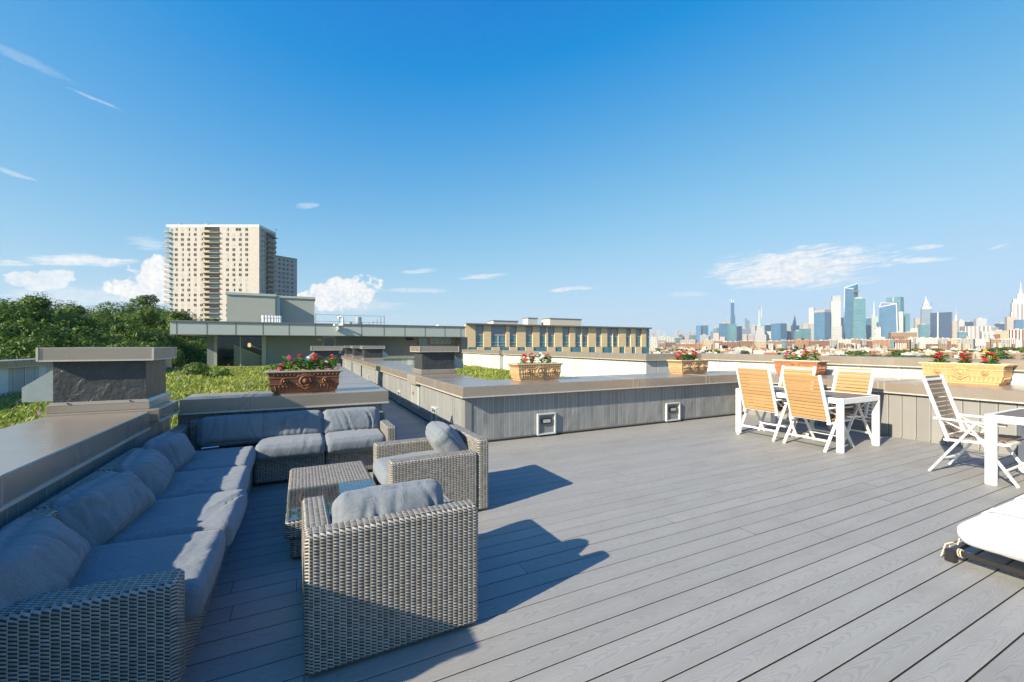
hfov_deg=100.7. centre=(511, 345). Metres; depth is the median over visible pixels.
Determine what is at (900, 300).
skyscraper
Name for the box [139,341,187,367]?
tree
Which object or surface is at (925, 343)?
town building
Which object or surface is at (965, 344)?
town building
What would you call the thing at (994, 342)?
town building
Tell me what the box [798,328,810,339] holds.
skyscraper
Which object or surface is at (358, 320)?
roof fan
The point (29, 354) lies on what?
tree
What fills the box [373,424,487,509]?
wicker armchair
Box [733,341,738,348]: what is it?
town building
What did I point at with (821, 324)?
skyscraper
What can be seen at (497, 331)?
window
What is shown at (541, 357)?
flowering plant
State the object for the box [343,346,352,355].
vent chimney
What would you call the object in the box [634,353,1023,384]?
parapet wall
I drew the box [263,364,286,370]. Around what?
shrub
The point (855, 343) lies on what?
town building
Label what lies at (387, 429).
sofa section
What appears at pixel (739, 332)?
skyscraper
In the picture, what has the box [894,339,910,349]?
town building
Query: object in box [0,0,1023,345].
sky
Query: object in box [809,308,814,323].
skyscraper
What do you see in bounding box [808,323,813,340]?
skyscraper
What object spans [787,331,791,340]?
skyscraper
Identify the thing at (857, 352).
town tree
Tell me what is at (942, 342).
town building
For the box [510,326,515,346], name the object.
window
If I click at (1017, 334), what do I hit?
town building
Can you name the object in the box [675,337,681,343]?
town building
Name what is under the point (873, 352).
town house
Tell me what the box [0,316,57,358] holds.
tree
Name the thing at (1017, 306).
skyscraper
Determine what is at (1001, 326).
skyscraper
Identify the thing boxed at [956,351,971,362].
flowering plant
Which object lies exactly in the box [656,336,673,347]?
town building
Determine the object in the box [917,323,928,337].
skyscraper
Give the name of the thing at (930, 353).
town house
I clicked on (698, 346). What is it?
town building
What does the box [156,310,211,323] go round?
tree
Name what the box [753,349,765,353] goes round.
town house
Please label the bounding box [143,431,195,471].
back cushion
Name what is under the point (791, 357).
flowering plant
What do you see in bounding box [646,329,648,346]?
window
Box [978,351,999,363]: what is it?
flowering plant
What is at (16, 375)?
parapet wall
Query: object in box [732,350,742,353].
town house
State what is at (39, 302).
tree
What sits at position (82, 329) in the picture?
tree
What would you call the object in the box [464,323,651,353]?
brick building
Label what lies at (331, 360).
flowering plant
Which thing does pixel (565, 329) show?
window
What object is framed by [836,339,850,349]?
town building
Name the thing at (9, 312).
tree
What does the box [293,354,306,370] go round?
flowering plant
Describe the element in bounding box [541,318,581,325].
roof unit
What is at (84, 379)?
vent chimney
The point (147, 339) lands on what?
tree
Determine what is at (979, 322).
skyscraper
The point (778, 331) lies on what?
skyscraper
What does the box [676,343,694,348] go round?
town building
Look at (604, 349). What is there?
window
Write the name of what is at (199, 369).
shrub
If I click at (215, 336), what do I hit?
window
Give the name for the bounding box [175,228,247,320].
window
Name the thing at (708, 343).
town building
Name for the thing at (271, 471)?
sofa section
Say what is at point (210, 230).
balcony door
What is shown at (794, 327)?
skyscraper
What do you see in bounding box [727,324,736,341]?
skyscraper
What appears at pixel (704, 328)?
skyscraper
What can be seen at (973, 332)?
skyscraper
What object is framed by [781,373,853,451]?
folding chair
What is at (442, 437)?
back cushion
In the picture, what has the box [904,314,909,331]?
skyscraper
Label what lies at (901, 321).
skyscraper
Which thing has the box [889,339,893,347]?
town building
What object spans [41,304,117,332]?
tree
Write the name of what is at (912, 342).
town building
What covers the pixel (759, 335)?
skyscraper
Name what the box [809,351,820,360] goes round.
flowering plant
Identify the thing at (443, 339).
window
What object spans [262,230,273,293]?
window
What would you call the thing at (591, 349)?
window
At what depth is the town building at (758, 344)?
849.43 m
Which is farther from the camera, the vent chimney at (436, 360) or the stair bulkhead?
the stair bulkhead
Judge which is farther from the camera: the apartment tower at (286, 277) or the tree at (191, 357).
the apartment tower at (286, 277)
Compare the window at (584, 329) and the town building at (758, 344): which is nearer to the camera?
the window at (584, 329)
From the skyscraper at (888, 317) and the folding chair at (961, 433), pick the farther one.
the skyscraper at (888, 317)
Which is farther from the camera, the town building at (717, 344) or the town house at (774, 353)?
the town building at (717, 344)
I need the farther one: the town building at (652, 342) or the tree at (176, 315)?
the town building at (652, 342)
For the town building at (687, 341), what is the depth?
1001.13 m
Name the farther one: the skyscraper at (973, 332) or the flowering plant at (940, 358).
the skyscraper at (973, 332)
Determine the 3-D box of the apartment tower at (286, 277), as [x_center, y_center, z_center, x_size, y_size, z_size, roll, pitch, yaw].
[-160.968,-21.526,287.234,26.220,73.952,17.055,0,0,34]
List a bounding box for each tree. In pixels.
[0,291,166,316]
[0,295,105,336]
[0,298,116,352]
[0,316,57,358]
[0,318,89,354]
[0,336,55,359]
[1,303,97,336]
[3,322,103,350]
[18,339,106,357]
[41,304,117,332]
[60,326,123,346]
[62,325,152,346]
[70,313,119,336]
[81,301,157,327]
[91,310,148,332]
[92,339,143,346]
[98,323,171,346]
[112,309,175,338]
[126,294,162,314]
[130,325,206,366]
[136,305,176,323]
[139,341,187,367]
[144,328,206,363]
[147,311,206,348]
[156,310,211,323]
[177,337,206,361]
[184,342,206,357]
[850,350,861,354]
[893,350,908,354]
[987,347,1006,350]
[991,352,1014,358]
[1002,347,1023,352]
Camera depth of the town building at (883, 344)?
859.27 m
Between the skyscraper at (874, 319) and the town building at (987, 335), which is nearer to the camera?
the town building at (987, 335)
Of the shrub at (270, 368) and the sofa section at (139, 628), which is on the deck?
the sofa section at (139, 628)
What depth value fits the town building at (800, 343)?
896.42 m
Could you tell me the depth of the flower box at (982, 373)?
6.51 m
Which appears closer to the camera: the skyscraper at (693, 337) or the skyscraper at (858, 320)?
the skyscraper at (858, 320)
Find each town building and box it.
[650,336,655,349]
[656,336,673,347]
[659,342,664,347]
[664,341,675,349]
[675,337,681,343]
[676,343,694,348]
[680,339,696,343]
[695,343,702,350]
[701,339,715,349]
[714,340,721,348]
[722,341,732,347]
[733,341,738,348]
[739,340,754,347]
[754,340,765,349]
[766,340,781,349]
[780,339,786,347]
[786,340,793,348]
[793,339,810,348]
[809,340,818,349]
[817,340,829,348]
[829,339,833,347]
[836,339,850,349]
[851,338,860,348]
[861,339,868,347]
[866,340,872,348]
[870,336,884,340]
[873,339,889,349]
[874,327,880,336]
[888,331,916,339]
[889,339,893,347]
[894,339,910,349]
[906,337,918,348]
[913,337,937,348]
[936,337,946,348]
[947,338,956,349]
[957,331,968,338]
[957,338,974,349]
[975,339,985,347]
[980,331,994,347]
[990,338,1000,347]
[994,330,1008,338]
[999,339,1008,347]
[1007,338,1015,347]
[1009,328,1023,347]
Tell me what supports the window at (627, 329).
in the brick building at (558, 338)
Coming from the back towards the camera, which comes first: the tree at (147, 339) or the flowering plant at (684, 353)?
the tree at (147, 339)
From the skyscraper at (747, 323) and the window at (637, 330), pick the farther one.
the skyscraper at (747, 323)
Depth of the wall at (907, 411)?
6.42 m
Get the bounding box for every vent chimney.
[22,347,176,413]
[305,346,342,366]
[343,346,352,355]
[351,346,361,357]
[360,346,387,359]
[410,346,462,373]
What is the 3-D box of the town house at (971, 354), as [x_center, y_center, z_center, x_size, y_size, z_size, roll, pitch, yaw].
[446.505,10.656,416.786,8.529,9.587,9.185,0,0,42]
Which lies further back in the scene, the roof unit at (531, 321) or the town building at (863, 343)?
the town building at (863, 343)
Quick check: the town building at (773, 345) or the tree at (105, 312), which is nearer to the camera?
the tree at (105, 312)
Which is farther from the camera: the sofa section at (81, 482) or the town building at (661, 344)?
the town building at (661, 344)
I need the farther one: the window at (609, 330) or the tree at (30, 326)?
the window at (609, 330)
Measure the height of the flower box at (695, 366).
0.289 m
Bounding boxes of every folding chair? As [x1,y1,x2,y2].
[736,367,797,441]
[758,365,816,435]
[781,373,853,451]
[805,367,875,441]
[921,374,1023,487]
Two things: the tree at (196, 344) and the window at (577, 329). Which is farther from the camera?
the window at (577, 329)
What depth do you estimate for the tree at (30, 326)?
22.62 m
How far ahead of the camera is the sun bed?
2.74 m
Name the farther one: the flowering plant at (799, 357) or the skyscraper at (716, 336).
the skyscraper at (716, 336)
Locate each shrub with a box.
[180,362,210,375]
[201,367,233,377]
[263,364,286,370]
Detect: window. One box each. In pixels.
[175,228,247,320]
[214,335,265,366]
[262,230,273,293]
[419,337,426,345]
[430,337,440,343]
[441,337,450,342]
[476,325,482,346]
[491,325,504,346]
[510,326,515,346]
[526,326,531,346]
[534,347,546,350]
[540,326,545,346]
[548,327,553,346]
[563,327,567,346]
[570,347,580,351]
[575,327,580,346]
[582,327,586,346]
[589,347,594,351]
[596,328,600,346]
[602,347,611,352]
[607,328,611,346]
[613,328,616,346]
[626,328,629,346]
[636,329,639,346]
[642,347,649,353]
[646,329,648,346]
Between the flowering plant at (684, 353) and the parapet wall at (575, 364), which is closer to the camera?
the flowering plant at (684, 353)
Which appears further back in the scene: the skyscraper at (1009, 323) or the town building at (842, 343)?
the skyscraper at (1009, 323)
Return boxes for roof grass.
[0,364,310,428]
[412,364,569,379]
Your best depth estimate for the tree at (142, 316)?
42.45 m
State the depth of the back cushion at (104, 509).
2.27 m
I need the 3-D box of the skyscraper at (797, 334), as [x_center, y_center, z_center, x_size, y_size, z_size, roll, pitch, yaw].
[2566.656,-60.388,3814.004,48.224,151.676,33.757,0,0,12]
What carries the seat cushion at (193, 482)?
on the sofa section at (112, 465)
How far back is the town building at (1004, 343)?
877.17 m
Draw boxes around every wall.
[0,358,171,395]
[0,400,179,527]
[178,366,388,423]
[340,355,746,441]
[382,356,413,364]
[462,349,639,376]
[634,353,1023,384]
[713,370,1023,455]
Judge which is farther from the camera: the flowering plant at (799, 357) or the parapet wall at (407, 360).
the parapet wall at (407, 360)
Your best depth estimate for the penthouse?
24.47 m
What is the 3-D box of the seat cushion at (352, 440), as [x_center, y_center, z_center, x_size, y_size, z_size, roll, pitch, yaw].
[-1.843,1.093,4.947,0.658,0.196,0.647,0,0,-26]
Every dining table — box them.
[736,386,879,452]
[985,408,1023,485]
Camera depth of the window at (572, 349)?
72.33 m
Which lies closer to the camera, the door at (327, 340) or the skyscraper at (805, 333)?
the door at (327, 340)
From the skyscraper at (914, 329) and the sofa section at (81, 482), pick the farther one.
the skyscraper at (914, 329)
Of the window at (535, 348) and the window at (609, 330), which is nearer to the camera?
the window at (535, 348)
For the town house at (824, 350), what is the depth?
655.48 m
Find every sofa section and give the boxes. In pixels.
[0,509,211,681]
[31,471,229,591]
[95,447,146,471]
[169,419,256,496]
[254,452,324,485]
[325,411,395,469]
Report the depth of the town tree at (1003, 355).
382.06 m
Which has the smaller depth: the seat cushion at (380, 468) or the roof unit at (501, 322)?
the seat cushion at (380, 468)
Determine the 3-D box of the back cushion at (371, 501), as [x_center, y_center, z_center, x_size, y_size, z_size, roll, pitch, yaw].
[-0.618,0.922,2.180,0.574,0.406,0.241,0,-20,-27]
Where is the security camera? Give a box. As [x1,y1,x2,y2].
[333,324,343,331]
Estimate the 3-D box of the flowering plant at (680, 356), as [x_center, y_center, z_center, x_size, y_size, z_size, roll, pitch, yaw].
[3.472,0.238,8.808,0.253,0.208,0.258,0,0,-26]
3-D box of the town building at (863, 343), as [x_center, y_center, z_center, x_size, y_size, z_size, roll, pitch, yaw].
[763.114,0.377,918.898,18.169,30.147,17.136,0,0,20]
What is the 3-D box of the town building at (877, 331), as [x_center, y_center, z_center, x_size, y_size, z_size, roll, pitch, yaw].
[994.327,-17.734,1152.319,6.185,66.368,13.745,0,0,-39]
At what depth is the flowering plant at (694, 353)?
8.97 m
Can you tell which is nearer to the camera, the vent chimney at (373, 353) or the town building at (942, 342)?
the vent chimney at (373, 353)
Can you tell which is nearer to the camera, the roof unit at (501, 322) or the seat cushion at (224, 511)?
the seat cushion at (224, 511)
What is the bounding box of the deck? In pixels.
[185,398,1023,681]
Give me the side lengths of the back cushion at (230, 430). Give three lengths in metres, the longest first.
0.644 x 0.338 x 0.227 m
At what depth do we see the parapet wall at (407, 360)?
23.62 m
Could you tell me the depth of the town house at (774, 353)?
398.01 m
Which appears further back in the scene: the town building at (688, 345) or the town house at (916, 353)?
the town building at (688, 345)
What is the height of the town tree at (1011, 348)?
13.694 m
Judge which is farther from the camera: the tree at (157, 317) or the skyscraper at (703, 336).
the skyscraper at (703, 336)
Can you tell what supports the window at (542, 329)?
in the brick building at (558, 338)
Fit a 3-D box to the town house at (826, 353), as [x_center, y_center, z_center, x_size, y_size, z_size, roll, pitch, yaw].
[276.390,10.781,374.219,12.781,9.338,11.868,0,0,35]
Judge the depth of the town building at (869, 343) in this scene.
899.96 m
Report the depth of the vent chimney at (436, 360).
8.83 m
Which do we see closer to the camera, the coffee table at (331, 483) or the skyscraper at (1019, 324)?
the coffee table at (331, 483)
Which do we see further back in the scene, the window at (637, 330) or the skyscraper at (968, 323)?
the skyscraper at (968, 323)
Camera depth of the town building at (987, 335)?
948.84 m
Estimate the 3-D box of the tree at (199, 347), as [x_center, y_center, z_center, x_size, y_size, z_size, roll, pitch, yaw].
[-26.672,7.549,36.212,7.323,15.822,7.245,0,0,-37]
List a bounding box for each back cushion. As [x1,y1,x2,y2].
[0,516,90,609]
[49,471,154,546]
[115,449,174,496]
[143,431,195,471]
[197,413,262,447]
[262,410,322,437]
[322,407,379,434]
[331,479,443,523]
[425,421,467,452]
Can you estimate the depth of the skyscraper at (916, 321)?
4406.15 m
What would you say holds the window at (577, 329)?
in the brick building at (558, 338)
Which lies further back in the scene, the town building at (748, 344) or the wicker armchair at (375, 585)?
the town building at (748, 344)
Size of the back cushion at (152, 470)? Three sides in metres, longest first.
0.694 x 0.372 x 0.302 m
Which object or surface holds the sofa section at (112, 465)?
on the deck
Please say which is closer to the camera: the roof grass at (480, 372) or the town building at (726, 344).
the roof grass at (480, 372)
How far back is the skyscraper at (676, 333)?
4800.42 m
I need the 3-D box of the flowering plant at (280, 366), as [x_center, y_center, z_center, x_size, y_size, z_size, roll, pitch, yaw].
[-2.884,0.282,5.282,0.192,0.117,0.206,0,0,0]
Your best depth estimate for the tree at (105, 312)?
37.40 m
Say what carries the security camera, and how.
attached to the penthouse
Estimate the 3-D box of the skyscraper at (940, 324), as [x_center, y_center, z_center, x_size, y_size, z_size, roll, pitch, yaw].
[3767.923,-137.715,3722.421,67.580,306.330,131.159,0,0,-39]
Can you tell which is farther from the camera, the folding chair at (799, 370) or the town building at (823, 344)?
the town building at (823, 344)
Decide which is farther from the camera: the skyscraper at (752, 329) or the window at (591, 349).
the skyscraper at (752, 329)
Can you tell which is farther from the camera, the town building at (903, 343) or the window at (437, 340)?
the town building at (903, 343)
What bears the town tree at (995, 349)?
on the ground
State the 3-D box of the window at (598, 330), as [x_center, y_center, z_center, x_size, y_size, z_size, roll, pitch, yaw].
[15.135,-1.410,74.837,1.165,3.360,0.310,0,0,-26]
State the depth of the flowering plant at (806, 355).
8.57 m
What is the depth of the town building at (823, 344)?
878.03 m
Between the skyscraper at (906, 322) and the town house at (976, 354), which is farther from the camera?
the skyscraper at (906, 322)
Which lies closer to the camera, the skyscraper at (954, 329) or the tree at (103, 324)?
the tree at (103, 324)
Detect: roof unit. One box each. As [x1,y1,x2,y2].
[487,320,517,323]
[522,318,537,324]
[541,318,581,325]
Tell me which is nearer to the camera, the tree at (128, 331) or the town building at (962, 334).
the tree at (128, 331)
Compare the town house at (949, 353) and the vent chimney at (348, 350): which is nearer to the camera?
the vent chimney at (348, 350)
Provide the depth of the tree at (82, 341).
22.65 m
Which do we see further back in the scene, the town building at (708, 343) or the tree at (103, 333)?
the town building at (708, 343)
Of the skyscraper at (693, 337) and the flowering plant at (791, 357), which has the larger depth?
the skyscraper at (693, 337)
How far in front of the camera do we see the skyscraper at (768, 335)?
3898.33 m
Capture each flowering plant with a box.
[272,363,287,370]
[280,355,297,370]
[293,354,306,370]
[301,357,315,369]
[308,353,320,369]
[313,358,328,369]
[325,354,337,369]
[519,354,529,363]
[528,353,537,362]
[536,353,546,362]
[543,354,551,362]
[672,352,684,359]
[680,351,689,358]
[691,350,698,359]
[782,351,791,359]
[789,353,797,359]
[795,354,804,359]
[802,350,810,360]
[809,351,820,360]
[929,351,949,362]
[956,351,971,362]
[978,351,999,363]
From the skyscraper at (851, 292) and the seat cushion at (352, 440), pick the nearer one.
the seat cushion at (352, 440)
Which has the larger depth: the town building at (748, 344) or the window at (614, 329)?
the town building at (748, 344)
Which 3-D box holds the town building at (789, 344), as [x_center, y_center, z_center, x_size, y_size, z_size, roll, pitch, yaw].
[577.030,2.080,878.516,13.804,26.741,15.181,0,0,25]
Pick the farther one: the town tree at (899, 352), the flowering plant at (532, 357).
the town tree at (899, 352)
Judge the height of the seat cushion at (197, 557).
0.181 m
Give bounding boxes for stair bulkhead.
[225,292,314,322]
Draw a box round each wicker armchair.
[302,493,477,675]
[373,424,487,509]
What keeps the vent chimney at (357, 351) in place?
on the wall at (499, 410)
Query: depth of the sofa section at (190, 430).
4.52 m
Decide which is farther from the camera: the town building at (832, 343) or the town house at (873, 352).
the town building at (832, 343)
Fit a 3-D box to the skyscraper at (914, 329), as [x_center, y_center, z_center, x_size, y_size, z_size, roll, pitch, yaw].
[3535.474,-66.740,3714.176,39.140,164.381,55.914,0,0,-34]
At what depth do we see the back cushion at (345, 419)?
5.04 m
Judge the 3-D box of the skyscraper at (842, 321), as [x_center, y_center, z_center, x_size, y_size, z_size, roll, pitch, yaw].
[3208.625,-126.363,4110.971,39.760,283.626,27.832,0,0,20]
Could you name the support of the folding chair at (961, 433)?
on the deck
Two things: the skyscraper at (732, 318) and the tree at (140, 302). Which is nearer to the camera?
the tree at (140, 302)
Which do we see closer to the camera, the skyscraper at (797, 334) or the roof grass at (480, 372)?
the roof grass at (480, 372)
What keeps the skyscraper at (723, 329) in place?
on the ground
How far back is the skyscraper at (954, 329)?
4295.94 m
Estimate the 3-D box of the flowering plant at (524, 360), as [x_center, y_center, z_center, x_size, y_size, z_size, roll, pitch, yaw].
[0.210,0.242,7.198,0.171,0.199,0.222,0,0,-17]
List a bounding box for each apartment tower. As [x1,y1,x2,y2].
[164,223,277,320]
[276,255,296,295]
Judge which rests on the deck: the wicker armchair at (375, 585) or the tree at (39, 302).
the wicker armchair at (375, 585)
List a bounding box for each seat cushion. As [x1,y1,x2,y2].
[67,530,225,620]
[105,489,247,547]
[155,466,249,499]
[177,446,255,471]
[255,433,325,461]
[324,428,385,453]
[373,450,436,484]
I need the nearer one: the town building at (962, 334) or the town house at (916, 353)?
the town house at (916, 353)
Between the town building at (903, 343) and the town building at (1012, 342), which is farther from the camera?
the town building at (1012, 342)
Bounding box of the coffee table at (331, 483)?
[285,461,376,558]
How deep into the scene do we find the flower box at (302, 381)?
5.26 m
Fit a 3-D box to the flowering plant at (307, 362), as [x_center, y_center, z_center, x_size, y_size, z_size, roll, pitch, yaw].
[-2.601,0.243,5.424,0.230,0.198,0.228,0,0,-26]
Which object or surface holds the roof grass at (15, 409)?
on the roof planting bed
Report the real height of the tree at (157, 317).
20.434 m
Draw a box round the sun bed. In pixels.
[940,495,1023,575]
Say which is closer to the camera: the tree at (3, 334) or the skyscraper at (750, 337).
the tree at (3, 334)
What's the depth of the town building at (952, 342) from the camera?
874.71 m
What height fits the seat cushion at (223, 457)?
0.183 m
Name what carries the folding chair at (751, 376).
on the deck
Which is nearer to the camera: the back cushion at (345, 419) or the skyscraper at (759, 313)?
the back cushion at (345, 419)
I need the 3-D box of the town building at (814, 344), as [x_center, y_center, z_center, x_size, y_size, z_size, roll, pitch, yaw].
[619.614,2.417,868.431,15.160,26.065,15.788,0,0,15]
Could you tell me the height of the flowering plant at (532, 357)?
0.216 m
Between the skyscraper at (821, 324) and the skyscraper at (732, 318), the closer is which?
the skyscraper at (821, 324)
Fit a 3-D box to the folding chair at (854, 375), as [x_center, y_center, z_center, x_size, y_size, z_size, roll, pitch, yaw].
[5.030,0.905,6.506,0.767,1.097,0.614,0,0,-21]
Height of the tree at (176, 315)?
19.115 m
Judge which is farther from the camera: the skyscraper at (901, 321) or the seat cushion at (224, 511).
the skyscraper at (901, 321)
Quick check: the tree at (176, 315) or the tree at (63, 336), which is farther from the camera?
the tree at (176, 315)
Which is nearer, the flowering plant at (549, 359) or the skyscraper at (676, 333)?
the flowering plant at (549, 359)
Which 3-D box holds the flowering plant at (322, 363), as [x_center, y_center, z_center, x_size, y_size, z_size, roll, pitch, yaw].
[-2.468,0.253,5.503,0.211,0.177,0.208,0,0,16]
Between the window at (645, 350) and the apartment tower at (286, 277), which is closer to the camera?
the window at (645, 350)
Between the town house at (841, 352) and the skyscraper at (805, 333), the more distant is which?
the skyscraper at (805, 333)
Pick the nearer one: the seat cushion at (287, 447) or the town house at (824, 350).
the seat cushion at (287, 447)
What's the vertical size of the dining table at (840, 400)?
0.731 m
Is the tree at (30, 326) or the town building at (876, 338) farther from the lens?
the town building at (876, 338)
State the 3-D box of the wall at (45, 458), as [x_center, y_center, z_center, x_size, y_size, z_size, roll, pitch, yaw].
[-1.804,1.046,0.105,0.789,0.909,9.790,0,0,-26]
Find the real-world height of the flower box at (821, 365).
0.289 m
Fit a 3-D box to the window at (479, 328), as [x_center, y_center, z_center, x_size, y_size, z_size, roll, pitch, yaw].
[-5.057,-1.410,64.830,1.135,3.360,0.310,0,0,-26]
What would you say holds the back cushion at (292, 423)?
on the seat cushion at (287, 447)
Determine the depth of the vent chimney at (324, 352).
11.53 m
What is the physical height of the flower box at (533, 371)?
0.289 m
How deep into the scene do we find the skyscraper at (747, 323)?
4498.82 m
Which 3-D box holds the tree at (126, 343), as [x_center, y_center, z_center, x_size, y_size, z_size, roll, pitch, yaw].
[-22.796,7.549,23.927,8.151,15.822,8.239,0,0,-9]
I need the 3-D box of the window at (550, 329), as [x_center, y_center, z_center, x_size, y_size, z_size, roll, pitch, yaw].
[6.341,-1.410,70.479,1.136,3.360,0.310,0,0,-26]
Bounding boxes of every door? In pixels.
[169,229,219,320]
[322,336,335,345]
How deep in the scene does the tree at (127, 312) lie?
49.12 m
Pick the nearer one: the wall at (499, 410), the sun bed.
the sun bed
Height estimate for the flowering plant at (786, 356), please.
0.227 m
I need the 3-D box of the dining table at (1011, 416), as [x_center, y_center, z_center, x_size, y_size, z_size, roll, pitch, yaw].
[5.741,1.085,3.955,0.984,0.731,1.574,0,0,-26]
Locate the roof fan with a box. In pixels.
[354,317,362,323]
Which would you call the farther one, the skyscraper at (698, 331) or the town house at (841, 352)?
the skyscraper at (698, 331)
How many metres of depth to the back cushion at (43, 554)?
1.68 m
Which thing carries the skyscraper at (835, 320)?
on the ground
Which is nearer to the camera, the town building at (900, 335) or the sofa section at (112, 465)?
the sofa section at (112, 465)
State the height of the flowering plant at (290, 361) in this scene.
0.216 m
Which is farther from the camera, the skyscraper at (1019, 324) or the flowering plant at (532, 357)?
the skyscraper at (1019, 324)
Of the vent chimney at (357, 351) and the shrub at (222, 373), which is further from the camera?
the vent chimney at (357, 351)
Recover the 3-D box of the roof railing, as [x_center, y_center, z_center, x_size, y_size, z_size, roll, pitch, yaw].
[-9.979,-1.570,26.304,4.050,0.680,0.060,0,0,-26]
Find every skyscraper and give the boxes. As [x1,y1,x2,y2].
[675,329,678,337]
[689,335,695,339]
[696,325,701,342]
[700,334,708,342]
[702,324,707,334]
[713,333,719,340]
[719,322,727,340]
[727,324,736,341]
[730,300,734,323]
[737,325,741,341]
[742,328,750,334]
[742,334,746,340]
[745,318,749,328]
[747,334,753,340]
[751,324,754,334]
[754,322,765,340]
[758,306,761,322]
[765,324,770,330]
[765,331,770,340]
[771,323,786,340]
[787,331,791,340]
[791,316,798,339]
[794,330,800,339]
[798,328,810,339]
[802,323,808,328]
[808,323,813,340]
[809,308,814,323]
[814,310,829,340]
[830,296,841,339]
[841,318,843,338]
[843,283,858,338]
[850,297,865,338]
[866,317,870,339]
[870,314,877,336]
[879,302,898,339]
[886,297,903,311]
[899,312,903,331]
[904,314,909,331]
[911,328,917,337]
[914,318,919,327]
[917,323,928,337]
[920,299,932,336]
[930,312,951,338]
[952,321,956,338]
[957,319,964,331]
[959,326,991,338]
[965,321,972,325]
[973,318,986,325]
[994,323,1004,330]
[1005,317,1017,330]
[1010,282,1023,319]
[1014,320,1023,328]
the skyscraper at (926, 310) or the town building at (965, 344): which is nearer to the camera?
the town building at (965, 344)
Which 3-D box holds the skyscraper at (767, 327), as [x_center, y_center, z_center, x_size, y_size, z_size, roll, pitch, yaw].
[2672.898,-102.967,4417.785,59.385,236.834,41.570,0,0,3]
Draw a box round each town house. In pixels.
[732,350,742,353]
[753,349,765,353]
[764,351,780,354]
[821,348,829,352]
[821,352,833,355]
[836,350,844,355]
[867,350,878,355]
[912,352,924,355]
[925,351,939,355]
[941,350,954,357]
[959,351,972,357]
[973,351,984,358]
[1000,352,1023,358]
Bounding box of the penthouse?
[168,320,467,366]
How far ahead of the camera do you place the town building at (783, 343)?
949.95 m
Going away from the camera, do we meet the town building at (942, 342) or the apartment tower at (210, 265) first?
the apartment tower at (210, 265)
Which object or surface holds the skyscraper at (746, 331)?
on the ground
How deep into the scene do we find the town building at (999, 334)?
1499.48 m
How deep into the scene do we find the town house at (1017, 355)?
379.71 m
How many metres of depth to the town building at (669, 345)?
859.67 m
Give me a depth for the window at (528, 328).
68.55 m
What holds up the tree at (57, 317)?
on the ground
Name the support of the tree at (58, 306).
on the ground
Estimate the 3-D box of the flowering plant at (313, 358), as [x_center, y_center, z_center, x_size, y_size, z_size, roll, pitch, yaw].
[-2.553,0.222,5.473,0.205,0.236,0.203,0,0,-26]
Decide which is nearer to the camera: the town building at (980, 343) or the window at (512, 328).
the window at (512, 328)
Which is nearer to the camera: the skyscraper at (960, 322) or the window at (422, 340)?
the window at (422, 340)
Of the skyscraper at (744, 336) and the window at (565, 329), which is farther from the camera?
the skyscraper at (744, 336)
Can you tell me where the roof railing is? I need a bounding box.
[315,313,384,324]
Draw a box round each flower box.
[265,368,342,393]
[507,362,562,380]
[666,359,709,373]
[772,359,828,374]
[918,362,1017,384]
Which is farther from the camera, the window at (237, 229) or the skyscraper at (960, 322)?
the skyscraper at (960, 322)
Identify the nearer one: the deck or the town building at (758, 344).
the deck
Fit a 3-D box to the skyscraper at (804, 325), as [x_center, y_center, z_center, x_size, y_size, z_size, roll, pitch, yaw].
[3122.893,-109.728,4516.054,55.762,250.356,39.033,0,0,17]
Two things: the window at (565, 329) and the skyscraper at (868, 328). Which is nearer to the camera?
the window at (565, 329)

